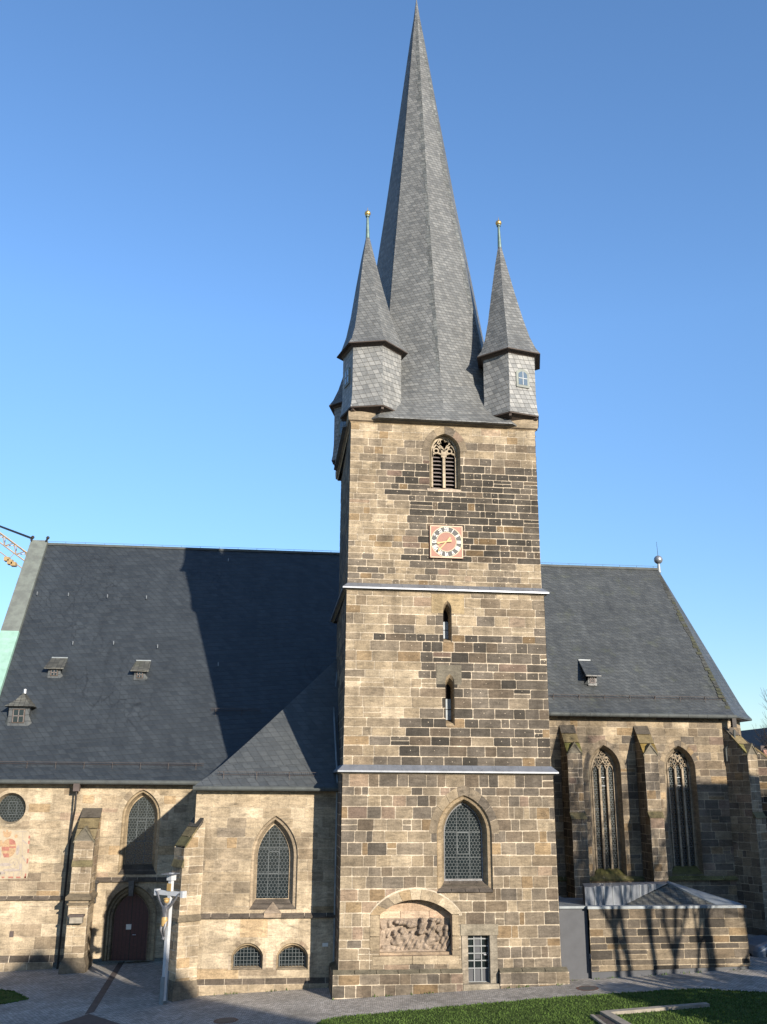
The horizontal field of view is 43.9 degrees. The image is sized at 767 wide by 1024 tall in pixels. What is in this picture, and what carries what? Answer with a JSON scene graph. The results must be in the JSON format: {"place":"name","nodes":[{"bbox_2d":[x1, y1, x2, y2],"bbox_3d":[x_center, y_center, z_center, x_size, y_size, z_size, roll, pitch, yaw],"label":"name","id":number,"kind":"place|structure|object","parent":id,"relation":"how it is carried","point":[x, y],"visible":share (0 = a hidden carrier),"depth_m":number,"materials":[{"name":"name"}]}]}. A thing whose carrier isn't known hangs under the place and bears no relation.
{"place":"outdoors","nodes":[
{"label":"outdoors","id":0,"kind":"place"},
{"bbox_2d":[0,532,26,567],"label":"tower crane","id":1,"kind":"object","parent":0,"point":[10,561],"visible":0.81,"depth_m":111.80,"materials":[{"name":"white metal"}]},
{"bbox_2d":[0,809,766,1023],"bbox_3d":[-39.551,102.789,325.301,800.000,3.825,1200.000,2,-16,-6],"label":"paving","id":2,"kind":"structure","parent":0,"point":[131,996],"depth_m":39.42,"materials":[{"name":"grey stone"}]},
{"bbox_2d":[0,991,23,1003],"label":"grass bed","id":3,"kind":"object","parent":2,"relation":"on","point":[8,998],"visible":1,"depth_m":41.90,"materials":[{"name":"green plant"}]},
{"bbox_2d":[59,1014,118,1023],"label":"brown paving inlay","id":4,"kind":"object","parent":2,"relation":"on","point":[88,1019],"visible":1,"depth_m":37.09,"materials":[{"name":"stone"}]},
{"bbox_2d":[85,961,124,1013],"bbox_3d":[-12.804,21.925,44.202,0.329,0.035,12.531,3,-16,-8],"label":"drainage strip","id":5,"kind":"object","parent":2,"relation":"on","point":[100,995],"visible":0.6,"depth_m":42.92,"materials":[{"name":"grey stone"}]},
{"bbox_2d":[0,536,339,973],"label":"church nave","id":6,"kind":"structure","parent":2,"relation":"on","point":[144,690],"depth_m":55.47,"materials":[{"name":"stone"}]},
{"bbox_2d":[0,795,25,821],"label":"round window","id":7,"kind":"structure","parent":6,"relation":"in","point":[12,807],"depth_m":50.84,"materials":[{"name":"grey glass"}]},
{"bbox_2d":[0,525,30,538],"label":"overhead cable","id":8,"kind":"object","parent":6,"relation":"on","point":[16,532],"visible":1,"depth_m":67.49,"materials":[{"name":"metal"}]},
{"bbox_2d":[111,894,148,959],"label":"portal door","id":9,"kind":"structure","parent":6,"relation":"in","point":[130,930],"depth_m":50.23,"materials":[{"name":"wood"}]},
{"bbox_2d":[125,795,154,863],"bbox_3d":[-13.140,17.198,51.501,1.453,3.569,0.070,2,-16,-6],"label":"lancet window","id":10,"kind":"structure","parent":6,"relation":"in","point":[141,817],"depth_m":51.46,"materials":[{"name":"glass"}]},
{"bbox_2d":[154,872,186,1004],"bbox_3d":[-9.200,18.039,40.179,1.739,5.218,0.596,-11,-19,33],"label":"wayside cross","id":11,"kind":"object","parent":2,"relation":"on","point":[165,925],"visible":1,"depth_m":40.25,"materials":[{"name":"white stone"}]},
{"bbox_2d":[213,1017,237,1022],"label":"manhole cover","id":12,"kind":"object","parent":2,"relation":"on","point":[225,1020],"visible":1,"depth_m":36.30,"materials":[{"name":"metal"}]},
{"bbox_2d":[159,659,339,1001],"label":"side chapel","id":13,"kind":"structure","parent":2,"relation":"on","point":[254,865],"depth_m":42.73,"materials":[{"name":"stone"}]},
{"bbox_2d":[233,946,260,966],"bbox_3d":[-6.010,19.590,41.916,1.201,0.798,0.120,2,-16,-6],"label":"arched window","id":14,"kind":"structure","parent":13,"relation":"in","point":[245,956],"depth_m":41.92,"materials":[{"name":"metal"}]},
{"bbox_2d":[255,823,289,898],"bbox_3d":[-5.008,15.859,43.264,1.488,3.258,0.070,2,-16,-6],"label":"lancet window","id":15,"kind":"structure","parent":13,"relation":"in","point":[273,855],"depth_m":43.21,"materials":[{"name":"glass"}]},
{"bbox_2d":[278,946,305,966],"bbox_3d":[-4.048,19.688,42.125,1.213,0.802,0.120,2,-16,-6],"label":"arched window","id":16,"kind":"structure","parent":13,"relation":"in","point":[290,956],"depth_m":42.13,"materials":[{"name":"metal"}]},
{"bbox_2d":[329,0,569,999],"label":"church tower","id":17,"kind":"structure","parent":2,"relation":"on","point":[446,850],"depth_m":44.41,"materials":[{"name":"stone"}]},
{"bbox_2d":[431,436,456,488],"bbox_3d":[2.969,-2.414,47.214,1.283,2.741,0.410,2,-16,-6],"label":"belfry window","id":18,"kind":"structure","parent":17,"relation":"in","point":[443,454],"depth_m":47.20,"materials":[{"name":"stone"}]},
{"bbox_2d":[443,610,447,638],"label":"slit window","id":19,"kind":"structure","parent":17,"relation":"in","point":[445,616],"depth_m":44.83,"materials":[{"name":"glass"}]},
{"bbox_2d":[445,684,450,719],"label":"slit window","id":20,"kind":"structure","parent":17,"relation":"in","point":[448,691],"depth_m":43.84,"materials":[{"name":"glass"}]},
{"bbox_2d":[444,802,482,880],"bbox_3d":[3.530,14.633,42.242,1.736,3.318,0.070,2,-16,-6],"label":"lancet window","id":21,"kind":"structure","parent":17,"relation":"in","point":[463,853],"depth_m":42.20,"materials":[{"name":"glass"}]},
{"bbox_2d":[468,935,488,981],"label":"door","id":22,"kind":"structure","parent":17,"relation":"in","point":[478,947],"depth_m":40.67,"materials":[{"name":"white glass"}]},
{"bbox_2d":[576,986,598,990],"bbox_3d":[8.432,19.694,39.316,0.940,0.042,0.940,2,-16,-6],"label":"manhole cover","id":23,"kind":"object","parent":2,"relation":"on","point":[587,988],"visible":1,"depth_m":39.28,"materials":[{"name":"metal"}]},
{"bbox_2d":[545,881,749,979],"bbox_3d":[11.596,19.540,44.078,8.754,4.488,5.050,2,-16,-6],"label":"stone annex","id":24,"kind":"object","parent":2,"relation":"on","point":[625,929],"visible":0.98,"depth_m":41.87,"materials":[{"name":"stone"}]},
{"bbox_2d":[540,542,766,934],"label":"church choir","id":25,"kind":"structure","parent":2,"relation":"on","point":[647,714],"depth_m":53.30,"materials":[{"name":"stone"}]},
{"bbox_2d":[591,750,623,873],"bbox_3d":[12.211,16.564,52.318,1.924,6.776,0.780,2,-16,-6],"label":"tracery window","id":26,"kind":"structure","parent":25,"relation":"in","point":[602,766],"depth_m":52.58,"materials":[{"name":"stone"}]},
{"bbox_2d":[666,750,705,877],"bbox_3d":[16.531,16.675,52.810,1.914,6.752,0.780,2,-16,-6],"label":"tracery window","id":27,"kind":"structure","parent":25,"relation":"in","point":[677,767],"depth_m":53.05,"materials":[{"name":"glass"}]},
{"bbox_2d":[741,728,766,755],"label":"distant house","id":28,"kind":"structure","parent":2,"relation":"on","point":[748,735],"depth_m":94.55,"materials":[{"name":"white paint"}]},
{"bbox_2d":[748,932,766,956],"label":"parked car","id":29,"kind":"object","parent":2,"relation":"on","point":[757,946],"visible":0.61,"depth_m":44.72,"materials":[{"name":"blue paint"}]},
{"bbox_2d":[752,689,766,754],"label":"bare tree","id":30,"kind":"object","parent":2,"relation":"on","point":[764,730],"visible":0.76,"depth_m":86.50,"materials":[{"name":"brown plant"}]},
{"bbox_2d":[0,0,766,791],"label":"sky","id":31,"kind":"structure","parent":0,"point":[187,187],"materials":[{"name":"blue"}]},
{"bbox_2d":[0,969,766,1023],"bbox_3d":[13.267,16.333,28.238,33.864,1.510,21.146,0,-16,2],"label":"lawn","id":32,"kind":"structure","parent":0,"point":[494,1020],"depth_m":35.66,"materials":[{"name":"green plant"}]},
{"bbox_2d":[590,1002,709,1023],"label":"stone edging","id":33,"kind":"object","parent":32,"relation":"on","point":[609,1016],"visible":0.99,"depth_m":34.96,"materials":[{"name":"grey stone"}]}
]}

